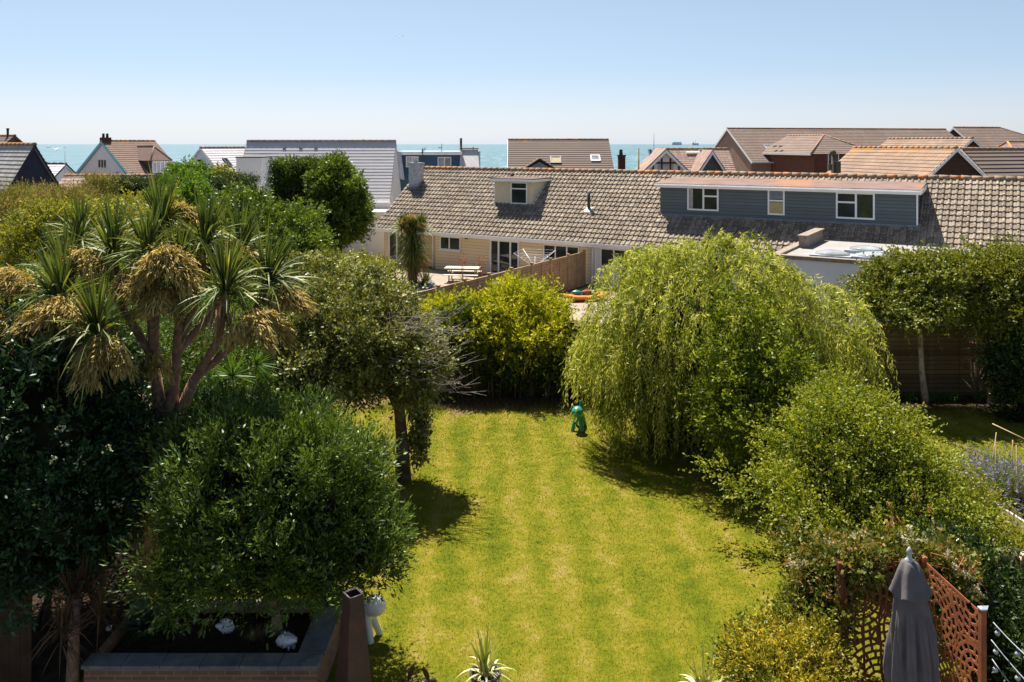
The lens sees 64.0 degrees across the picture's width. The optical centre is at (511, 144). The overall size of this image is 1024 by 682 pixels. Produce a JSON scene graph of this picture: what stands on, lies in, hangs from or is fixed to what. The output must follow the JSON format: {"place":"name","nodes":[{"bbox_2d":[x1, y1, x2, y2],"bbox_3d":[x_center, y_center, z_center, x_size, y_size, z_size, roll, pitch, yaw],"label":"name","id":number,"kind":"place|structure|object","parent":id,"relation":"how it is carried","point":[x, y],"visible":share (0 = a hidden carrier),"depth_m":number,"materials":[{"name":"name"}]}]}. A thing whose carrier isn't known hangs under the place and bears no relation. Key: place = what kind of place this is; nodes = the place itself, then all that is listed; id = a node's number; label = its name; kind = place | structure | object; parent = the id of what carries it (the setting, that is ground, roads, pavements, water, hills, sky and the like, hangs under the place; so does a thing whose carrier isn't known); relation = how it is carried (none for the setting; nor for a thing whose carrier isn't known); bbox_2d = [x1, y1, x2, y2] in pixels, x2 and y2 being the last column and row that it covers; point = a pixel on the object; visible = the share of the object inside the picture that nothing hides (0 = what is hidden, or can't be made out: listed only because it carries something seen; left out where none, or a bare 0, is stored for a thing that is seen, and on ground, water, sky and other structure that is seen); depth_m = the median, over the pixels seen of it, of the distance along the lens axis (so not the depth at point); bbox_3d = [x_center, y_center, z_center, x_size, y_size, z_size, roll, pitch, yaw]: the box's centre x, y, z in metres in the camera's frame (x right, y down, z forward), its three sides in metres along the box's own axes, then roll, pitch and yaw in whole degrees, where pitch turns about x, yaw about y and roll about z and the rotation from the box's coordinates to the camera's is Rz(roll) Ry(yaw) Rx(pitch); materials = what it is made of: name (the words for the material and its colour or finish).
{"place":"outdoors","nodes":[
{"label":"outdoors","id":0,"kind":"place"},
{"bbox_2d":[0,128,46,162],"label":"brown roof house","id":1,"kind":"structure","parent":0,"point":[7,137],"depth_m":72.14,"materials":[{"name":"tile"}]},
{"bbox_2d":[0,142,64,237],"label":"slate house","id":2,"kind":"structure","parent":0,"point":[25,160],"depth_m":46.08,"materials":[{"name":"grey stone"}]},
{"bbox_2d":[47,162,76,181],"bbox_3d":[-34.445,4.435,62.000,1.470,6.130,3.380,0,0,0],"label":"white building","id":3,"kind":"structure","parent":0,"point":[59,170],"depth_m":61.72,"materials":[{"name":"paint"}]},
{"bbox_2d":[32,499,176,681],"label":"shrubbery soil","id":4,"kind":"structure","parent":0,"point":[50,673],"depth_m":12.48,"materials":[{"name":"soil"}]},
{"bbox_2d":[0,546,33,681],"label":"board wall","id":5,"kind":"structure","parent":4,"relation":"on","point":[16,649],"depth_m":11.39,"materials":[{"name":"wood"}]},
{"bbox_2d":[0,290,184,642],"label":"shrub","id":6,"kind":"object","parent":4,"relation":"on","point":[68,472],"visible":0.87,"depth_m":11.90,"materials":[{"name":"green plant"}]},
{"bbox_2d":[0,254,284,375],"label":"shrub","id":7,"kind":"object","parent":4,"relation":"on","point":[203,286],"visible":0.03,"depth_m":21.26,"materials":[{"name":"green plant"}]},
{"bbox_2d":[0,162,323,603],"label":"cabbage palm","id":8,"kind":"object","parent":4,"relation":"on","point":[81,313],"visible":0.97,"depth_m":13.10,"materials":[{"name":"green plant"}]},
{"bbox_2d":[59,174,155,189],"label":"tiled building","id":9,"kind":"structure","parent":0,"point":[76,177],"depth_m":51.77,"materials":[{"name":"ceramic"}]},
{"bbox_2d":[76,133,174,177],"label":"gabled house","id":10,"kind":"structure","parent":0,"point":[107,154],"depth_m":80.17,"materials":[{"name":"tile"}]},
{"bbox_2d":[97,159,106,168],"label":"window","id":11,"kind":"structure","parent":10,"relation":"in","point":[102,163],"depth_m":79.96,"materials":[{"name":"white glass"}]},
{"bbox_2d":[152,161,168,172],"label":"dormer window","id":12,"kind":"structure","parent":10,"relation":"in","point":[157,166],"depth_m":80.16,"materials":[{"name":"white glass"}]},
{"bbox_2d":[188,146,244,181],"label":"gabled house","id":13,"kind":"structure","parent":0,"point":[211,155],"depth_m":74.50,"materials":[{"name":"stone"}]},
{"bbox_2d":[237,620,270,645],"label":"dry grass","id":14,"kind":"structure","parent":0,"point":[258,635],"depth_m":11.63,"materials":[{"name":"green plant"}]},
{"bbox_2d":[235,139,400,256],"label":"slate house","id":15,"kind":"structure","parent":0,"point":[377,159],"depth_m":59.05,"materials":[{"name":"stone"}]},
{"bbox_2d":[37,144,714,171],"bbox_3d":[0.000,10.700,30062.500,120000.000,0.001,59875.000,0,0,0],"label":"sea","id":16,"kind":"structure","parent":0,"point":[74,156],"depth_m":1377.47,"materials":[{"name":"liquid"}]},
{"bbox_2d":[397,138,479,191],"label":"flat roofed house","id":17,"kind":"structure","parent":0,"point":[466,158],"depth_m":75.97,"materials":[{"name":"white paint"}]},
{"bbox_2d":[406,156,417,166],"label":"window","id":18,"kind":"structure","parent":17,"relation":"in","point":[408,158],"depth_m":75.97,"materials":[{"name":"white glass"}]},
{"bbox_2d":[438,157,450,165],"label":"window","id":19,"kind":"structure","parent":17,"relation":"in","point":[442,161],"depth_m":75.97,"materials":[{"name":"white glass"}]},
{"bbox_2d":[387,266,580,295],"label":"patio","id":20,"kind":"structure","parent":0,"point":[437,278],"depth_m":46.03,"materials":[{"name":"stone"}]},
{"bbox_2d":[386,208,438,282],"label":"cabbage palm","id":21,"kind":"object","parent":20,"relation":"on","point":[410,226],"visible":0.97,"depth_m":43.99,"materials":[{"name":"green plant"}]},
{"bbox_2d":[397,282,434,288],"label":"rockery","id":22,"kind":"object","parent":20,"relation":"on","point":[429,285],"visible":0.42,"depth_m":43.08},
{"bbox_2d":[416,253,431,284],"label":"flax","id":23,"kind":"object","parent":20,"relation":"on","point":[423,281],"visible":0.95,"depth_m":43.16,"materials":[{"name":"green plant"}]},
{"bbox_2d":[442,266,481,281],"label":"picnic table","id":24,"kind":"object","parent":20,"relation":"on","point":[451,274],"visible":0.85,"depth_m":44.79,"materials":[{"name":"wood"}]},
{"bbox_2d":[513,249,555,263],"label":"rotary dryer","id":25,"kind":"object","parent":20,"relation":"on","point":[545,257],"visible":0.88,"depth_m":41.86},
{"bbox_2d":[0,0,1023,143],"label":"sky","id":26,"kind":"structure","parent":0,"point":[72,71],"materials":[{"name":"blue"}]},
{"bbox_2d":[79,395,1023,681],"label":"lawn","id":27,"kind":"structure","parent":0,"point":[727,595],"depth_m":14.82,"materials":[{"name":"plant"}]},
{"bbox_2d":[19,551,126,681],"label":"yucca","id":28,"kind":"object","parent":27,"relation":"on","point":[73,632],"visible":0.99,"depth_m":10.88,"materials":[{"name":"green plant"}]},
{"bbox_2d":[0,274,338,464],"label":"shrub","id":29,"kind":"object","parent":27,"relation":"on","point":[194,353],"visible":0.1,"depth_m":16.58,"materials":[{"name":"green plant"}]},
{"bbox_2d":[81,599,340,681],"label":"brick planter","id":30,"kind":"object","parent":27,"relation":"on","point":[214,654],"visible":0.65,"depth_m":11.16,"materials":[{"name":"stone"}]},
{"bbox_2d":[113,606,181,647],"bbox_3d":[-5.237,6.959,11.803,0.927,0.227,0.938,0,0,0],"label":"plant","id":31,"kind":"object","parent":30,"relation":"on","point":[135,622],"visible":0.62,"depth_m":11.75,"materials":[{"name":"green plant"}]},
{"bbox_2d":[215,618,234,633],"bbox_3d":[-4.125,6.928,11.791,0.209,0.224,0.207,0,0,27],"label":"conch shell","id":32,"kind":"object","parent":30,"relation":"on","point":[225,629],"visible":0.81,"depth_m":11.75},
{"bbox_2d":[100,364,421,648],"bbox_3d":[-3.526,5.243,12.059,4.498,3.634,4.237,0,0,0],"label":"evergreen tree","id":33,"kind":"object","parent":30,"relation":"on","point":[265,502],"visible":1,"depth_m":11.18,"materials":[{"name":"green plant"}]},
{"bbox_2d":[276,631,297,650],"bbox_3d":[-3.147,6.952,11.431,0.299,0.284,0.258,0,0,-15],"label":"conch shell","id":34,"kind":"object","parent":30,"relation":"on","point":[288,640],"visible":1,"depth_m":11.37},
{"bbox_2d":[188,348,279,405],"bbox_3d":[-5.094,5.556,14.810,1.772,3.695,0.818,0,0,-6],"label":"fan palm","id":35,"kind":"object","parent":27,"relation":"on","point":[232,372],"visible":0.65,"depth_m":14.99,"materials":[{"name":"green plant"}]},
{"bbox_2d":[335,587,370,681],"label":"fire chimney","id":36,"kind":"object","parent":27,"relation":"on","point":[353,664],"visible":1,"depth_m":9.92,"materials":[{"name":"metal"}]},
{"bbox_2d":[241,245,485,482],"bbox_3d":[-3.642,5.020,18.907,5.150,5.101,5.362,0,0,-19],"label":"apple tree","id":37,"kind":"object","parent":27,"relation":"on","point":[357,336],"visible":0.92,"depth_m":17.68,"materials":[{"name":"green plant"}]},
{"bbox_2d":[348,588,385,644],"bbox_3d":[-2.246,7.169,12.482,0.709,0.673,0.341,0,0,22],"label":"dog sculpture","id":38,"kind":"object","parent":27,"relation":"on","point":[375,608],"visible":0.51,"depth_m":12.32,"materials":[{"name":"beige plastic"}]},
{"bbox_2d":[400,662,414,681],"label":"hare sculpture","id":39,"kind":"object","parent":27,"relation":"on","point":[410,671],"visible":1,"depth_m":10.63,"materials":[{"name":"metal"}]},
{"bbox_2d":[419,666,437,681],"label":"hare sculpture","id":40,"kind":"object","parent":27,"relation":"on","point":[428,677],"visible":1,"depth_m":10.67,"materials":[{"name":"metal"}]},
{"bbox_2d":[456,619,513,681],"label":"potted plant","id":41,"kind":"object","parent":27,"relation":"on","point":[484,668],"visible":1,"depth_m":10.90,"materials":[{"name":"plant"}]},
{"bbox_2d":[401,395,595,408],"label":"border soil","id":42,"kind":"structure","parent":27,"relation":"on","point":[479,401],"depth_m":23.84,"materials":[{"name":"soil"}]},
{"bbox_2d":[571,401,586,431],"bbox_3d":[1.748,7.173,21.557,0.341,0.666,0.709,0,0,14],"label":"dog sculpture","id":43,"kind":"object","parent":27,"relation":"on","point":[581,420],"visible":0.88,"depth_m":21.36,"materials":[{"name":"teal plastic"}]},
{"bbox_2d":[680,644,732,681],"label":"potted plant","id":44,"kind":"object","parent":27,"relation":"on","point":[703,674],"visible":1,"depth_m":10.50,"materials":[{"name":"plant"}]},
{"bbox_2d":[558,225,899,471],"bbox_3d":[5.551,4.958,20.815,8.819,5.663,6.702,0,0,0],"label":"willow","id":45,"kind":"object","parent":27,"relation":"on","point":[651,369],"visible":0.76,"depth_m":19.68,"materials":[{"name":"green plant"}]},
{"bbox_2d":[670,268,833,509],"bbox_3d":[5.294,5.258,18.146,3.906,4.664,3.931,0,0,25],"label":"young tree","id":46,"kind":"object","parent":27,"relation":"on","point":[741,385],"visible":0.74,"depth_m":17.70,"materials":[{"name":"green plant"}]},
{"bbox_2d":[705,597,868,681],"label":"shrub","id":47,"kind":"object","parent":27,"relation":"on","point":[824,667],"visible":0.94,"depth_m":10.47,"materials":[{"name":"yellow plant"}]},
{"bbox_2d":[705,548,880,681],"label":"shrub","id":48,"kind":"object","parent":27,"relation":"on","point":[807,610],"visible":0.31,"depth_m":11.06,"materials":[{"name":"green plant"}]},
{"bbox_2d":[678,361,1023,590],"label":"birch","id":49,"kind":"object","parent":27,"relation":"on","point":[854,469],"visible":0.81,"depth_m":14.97,"materials":[{"name":"green plant"}]},
{"bbox_2d":[836,560,920,681],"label":"cut steel screen","id":50,"kind":"object","parent":27,"relation":"on","point":[845,594],"visible":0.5,"depth_m":11.14,"materials":[{"name":"metal"}]},
{"bbox_2d":[768,515,992,678],"bbox_3d":[5.107,6.416,11.617,3.537,2.212,1.815,0,0,0],"label":"climbing vine","id":51,"kind":"object","parent":27,"relation":"on","point":[828,548],"visible":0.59,"depth_m":11.43,"materials":[{"name":"green plant"}]},
{"bbox_2d":[883,547,939,681],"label":"parasol","id":52,"kind":"object","parent":27,"relation":"on","point":[911,654],"visible":1,"depth_m":9.61,"materials":[{"name":"fabric"}]},
{"bbox_2d":[862,395,1018,410],"bbox_3d":[10.800,7.491,23.525,11.200,0.001,1.850,0,0,0],"label":"garden bed","id":53,"kind":"object","parent":27,"relation":"on","point":[943,403],"depth_m":23.75,"materials":[{"name":"soil"}]},
{"bbox_2d":[834,238,994,403],"bbox_3d":[11.628,5.128,23.815,4.600,4.837,3.991,0,0,-27],"label":"birch","id":54,"kind":"object","parent":53,"relation":"on","point":[896,288],"visible":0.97,"depth_m":23.04,"materials":[{"name":"green plant"}]},
{"bbox_2d":[900,388,985,401],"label":"strap plant","id":55,"kind":"object","parent":53,"relation":"on","point":[975,397],"visible":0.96,"depth_m":23.96,"materials":[{"name":"green plant"}]},
{"bbox_2d":[928,231,1023,404],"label":"birch","id":56,"kind":"object","parent":53,"relation":"on","point":[1001,296],"visible":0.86,"depth_m":22.93,"materials":[{"name":"green plant"}]},
{"bbox_2d":[921,556,987,681],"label":"cut steel screen","id":57,"kind":"object","parent":27,"relation":"on","point":[980,647],"visible":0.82,"depth_m":10.46,"materials":[{"name":"metal"}]},
{"bbox_2d":[991,639,1023,680],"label":"festoon lights","id":58,"kind":"object","parent":57,"relation":"hanging from","point":[1017,676],"visible":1,"depth_m":9.70,"materials":[{"name":"metal"}]},
{"bbox_2d":[993,622,1023,656],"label":"festoon lights","id":59,"kind":"object","parent":57,"relation":"hanging from","point":[997,633],"visible":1,"depth_m":9.70,"materials":[{"name":"metal"}]},
{"bbox_2d":[909,507,1023,681],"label":"shrub","id":60,"kind":"object","parent":27,"relation":"on","point":[1008,615],"visible":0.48,"depth_m":11.70,"materials":[{"name":"green plant"}]},
{"bbox_2d":[932,440,1023,516],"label":"lavender","id":61,"kind":"object","parent":27,"relation":"on","point":[1006,478],"visible":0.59,"depth_m":17.11,"materials":[{"name":"plant"}]},
{"bbox_2d":[949,459,1023,555],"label":"shrub","id":62,"kind":"object","parent":27,"relation":"on","point":[986,491],"visible":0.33,"depth_m":15.06,"materials":[{"name":"green plant"}]},
{"bbox_2d":[965,322,1023,422],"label":"shrub","id":63,"kind":"object","parent":27,"relation":"on","point":[1010,386],"visible":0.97,"depth_m":22.38,"materials":[{"name":"green plant"}]},
{"bbox_2d":[989,470,1023,529],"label":"raised bed","id":64,"kind":"object","parent":27,"relation":"on","point":[1010,514],"visible":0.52,"depth_m":16.50,"materials":[{"name":"soil"}]},
{"bbox_2d":[995,552,1023,626],"bbox_3d":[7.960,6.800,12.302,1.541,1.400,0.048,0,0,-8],"label":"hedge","id":65,"kind":"object","parent":27,"relation":"on","point":[1014,562],"visible":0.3,"depth_m":12.23,"materials":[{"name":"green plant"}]},
{"bbox_2d":[507,138,613,168],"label":"brown roof house","id":66,"kind":"structure","parent":0,"point":[584,153],"depth_m":64.28,"materials":[{"name":"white tile"}]},
{"bbox_2d":[550,156,560,162],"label":"roof window","id":67,"kind":"structure","parent":66,"relation":"in","point":[553,159],"depth_m":63.50,"materials":[{"name":"glass"}]},
{"bbox_2d":[168,257,1003,395],"bbox_3d":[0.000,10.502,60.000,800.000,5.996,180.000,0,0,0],"label":"ground","id":68,"kind":"structure","parent":0,"point":[577,325],"depth_m":24.65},
{"bbox_2d":[0,176,98,268],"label":"tamarisk","id":69,"kind":"object","parent":68,"relation":"on","point":[21,193],"visible":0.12,"depth_m":30.74,"materials":[{"name":"green plant"}]},
{"bbox_2d":[0,190,171,303],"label":"shrub","id":70,"kind":"object","parent":68,"relation":"on","point":[22,230],"visible":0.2,"depth_m":25.27,"materials":[{"name":"green plant"}]},
{"bbox_2d":[59,181,114,225],"bbox_3d":[-19.189,4.567,36.011,3.490,5.923,3.299,0,0,0],"label":"tamarisk","id":71,"kind":"object","parent":68,"relation":"on","point":[95,192],"visible":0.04,"depth_m":36.25,"materials":[{"name":"green plant"}]},
{"bbox_2d":[72,169,126,198],"bbox_3d":[-19.192,4.314,38.409,2.477,6.426,3.013,0,0,-17],"label":"tamarisk","id":72,"kind":"object","parent":68,"relation":"on","point":[102,183],"visible":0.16,"depth_m":37.80,"materials":[{"name":"green plant"}]},
{"bbox_2d":[101,171,163,198],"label":"clipped hedge","id":73,"kind":"object","parent":68,"relation":"on","point":[131,185],"visible":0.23,"depth_m":41.12,"materials":[{"name":"green plant"}]},
{"bbox_2d":[101,177,227,255],"bbox_3d":[-12.327,4.376,28.615,5.610,6.320,5.476,0,0,0],"label":"shrub","id":74,"kind":"object","parent":68,"relation":"on","point":[139,195],"visible":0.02,"depth_m":29.11,"materials":[{"name":"green plant"}]},
{"bbox_2d":[142,154,216,234],"bbox_3d":[-16.082,4.011,39.882,4.204,7.068,6.697,0,0,-25],"label":"shrub","id":75,"kind":"object","parent":68,"relation":"on","point":[192,172],"visible":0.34,"depth_m":38.94,"materials":[{"name":"green plant"}]},
{"bbox_2d":[206,161,241,179],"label":"shrub","id":76,"kind":"object","parent":68,"relation":"on","point":[225,168],"visible":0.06,"depth_m":43.88,"materials":[{"name":"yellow plant"}]},
{"bbox_2d":[206,168,262,201],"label":"clipped hedge","id":77,"kind":"object","parent":68,"relation":"on","point":[220,179],"visible":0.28,"depth_m":41.27,"materials":[{"name":"green plant"}]},
{"bbox_2d":[188,179,339,310],"bbox_3d":[-9.164,4.440,30.042,6.479,6.222,6.235,0,0,0],"label":"shrub","id":78,"kind":"object","parent":68,"relation":"on","point":[281,214],"visible":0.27,"depth_m":30.12,"materials":[{"name":"green plant"}]},
{"bbox_2d":[261,148,379,252],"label":"clipped tree","id":79,"kind":"object","parent":68,"relation":"on","point":[337,181],"visible":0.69,"depth_m":41.41,"materials":[{"name":"green plant"}]},
{"bbox_2d":[270,240,409,315],"bbox_3d":[-5.721,5.464,27.811,5.322,4.163,6.422,0,0,0],"label":"shrub","id":80,"kind":"object","parent":68,"relation":"on","point":[348,254],"visible":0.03,"depth_m":28.85,"materials":[{"name":"green plant"}]},
{"bbox_2d":[394,250,585,325],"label":"timber fence","id":81,"kind":"object","parent":68,"relation":"on","point":[569,270],"visible":0.34,"depth_m":40.15,"materials":[{"name":"wood"}]},
{"bbox_2d":[401,267,590,398],"bbox_3d":[-0.388,5.731,25.293,6.289,3.731,4.343,0,0,0],"label":"golden shrub","id":82,"kind":"object","parent":68,"relation":"on","point":[506,302],"visible":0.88,"depth_m":24.34,"materials":[{"name":"yellow plant"}]},
{"bbox_2d":[617,149,625,168],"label":"brick chimney","id":83,"kind":"object","parent":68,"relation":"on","point":[621,160],"visible":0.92,"depth_m":67.72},
{"bbox_2d":[372,158,1023,324],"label":"bungalow","id":84,"kind":"object","parent":68,"relation":"on","point":[830,227],"visible":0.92,"depth_m":42.20,"materials":[{"name":"tile"}]},
{"bbox_2d":[388,232,404,261],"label":"french window","id":85,"kind":"structure","parent":84,"relation":"in","point":[391,251],"depth_m":51.64,"materials":[{"name":"white glass"}]},
{"bbox_2d":[438,236,460,251],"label":"window","id":86,"kind":"structure","parent":84,"relation":"in","point":[453,244],"depth_m":48.52,"materials":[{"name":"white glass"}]},
{"bbox_2d":[490,240,519,273],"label":"french doors","id":87,"kind":"structure","parent":84,"relation":"in","point":[502,257],"depth_m":46.56,"materials":[{"name":"white glass"}]},
{"bbox_2d":[511,182,526,203],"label":"dormer window","id":88,"kind":"structure","parent":84,"relation":"in","point":[518,189],"depth_m":48.00,"materials":[{"name":"white glass"}]},
{"bbox_2d":[542,244,578,260],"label":"window","id":89,"kind":"structure","parent":84,"relation":"in","point":[561,250],"depth_m":44.68,"materials":[{"name":"white glass"}]},
{"bbox_2d":[599,248,640,268],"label":"window","id":90,"kind":"structure","parent":84,"relation":"in","point":[605,253],"depth_m":43.05,"materials":[{"name":"white glass"}]},
{"bbox_2d":[687,188,718,210],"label":"dormer window","id":91,"kind":"structure","parent":84,"relation":"in","point":[703,199],"depth_m":41.88,"materials":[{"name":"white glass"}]},
{"bbox_2d":[768,191,784,214],"bbox_3d":[12.897,2.835,39.990,0.810,1.245,0.070,0,0,32],"label":"dormer window","id":92,"kind":"structure","parent":84,"relation":"in","point":[769,200],"depth_m":39.95,"materials":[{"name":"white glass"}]},
{"bbox_2d":[828,293,851,324],"bbox_3d":[12.378,6.248,30.913,0.838,1.244,0.070,0,0,32],"label":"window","id":93,"kind":"structure","parent":84,"relation":"in","point":[849,317],"depth_m":30.89,"materials":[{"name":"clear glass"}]},
{"bbox_2d":[836,193,874,219],"bbox_3d":[15.955,2.863,38.086,1.691,1.243,0.070,0,0,32],"label":"dormer window","id":94,"kind":"structure","parent":84,"relation":"in","point":[848,205],"depth_m":38.05,"materials":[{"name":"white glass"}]},
{"bbox_2d":[402,321,1006,392],"bbox_3d":[7.200,6.442,24.700,21.750,2.155,0.160,0,0,0],"label":"timber fence","id":95,"kind":"object","parent":68,"relation":"on","point":[945,368],"visible":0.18,"depth_m":24.68,"materials":[{"name":"wood"}]},
{"bbox_2d":[762,134,857,172],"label":"brick wing","id":96,"kind":"structure","parent":68,"relation":"on","point":[806,153],"depth_m":77.24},
{"bbox_2d":[713,127,954,171],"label":"brick block","id":97,"kind":"structure","parent":68,"relation":"on","point":[747,146],"depth_m":86.35,"materials":[{"name":"brown tile"}]},
{"bbox_2d":[826,146,985,175],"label":"brick gable house","id":98,"kind":"structure","parent":68,"relation":"on","point":[932,160],"depth_m":50.07,"materials":[{"name":"brown tile"}]},
{"bbox_2d":[949,126,1023,146],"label":"brick block","id":99,"kind":"structure","parent":68,"relation":"on","point":[990,136],"depth_m":94.46,"materials":[{"name":"tile"}]},
{"bbox_2d":[559,285,649,323],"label":"yard","id":100,"kind":"structure","parent":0,"point":[580,304],"depth_m":38.05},
{"bbox_2d":[564,292,606,300],"bbox_3d":[3.509,7.285,39.210,2.600,0.361,0.800,0,0,-14],"label":"kayak","id":101,"kind":"object","parent":100,"relation":"on","point":[581,297],"visible":0.47,"depth_m":38.88,"materials":[{"name":"orange plastic"}]},
{"bbox_2d":[634,147,735,170],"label":"timbered gable house","id":102,"kind":"structure","parent":0,"point":[696,159],"depth_m":62.60,"materials":[{"name":"ceramic"}]},
{"bbox_2d":[827,150,840,172],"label":"chimney","id":103,"kind":"object","parent":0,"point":[834,166],"visible":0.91,"depth_m":51.89,"materials":[{"name":"concrete"}]},
{"bbox_2d":[880,137,982,148],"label":"lichened roof house","id":104,"kind":"structure","parent":0,"point":[959,142],"depth_m":69.22,"materials":[{"name":"orange tile"}]},
{"bbox_2d":[960,322,1016,394],"bbox_3d":[13.697,6.169,23.464,1.383,2.715,1.511,0,0,43],"label":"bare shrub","id":105,"kind":"object","parent":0,"point":[976,387],"visible":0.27,"depth_m":23.73,"materials":[{"name":"brown plant"}]},
{"bbox_2d":[960,147,1023,176],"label":"dark tiled house","id":106,"kind":"structure","parent":0,"point":[997,161],"depth_m":50.73,"materials":[{"name":"brown tile"}]},
{"bbox_2d":[997,140,1023,146],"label":"roof","id":107,"kind":"structure","parent":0,"point":[1013,143],"depth_m":72.19,"materials":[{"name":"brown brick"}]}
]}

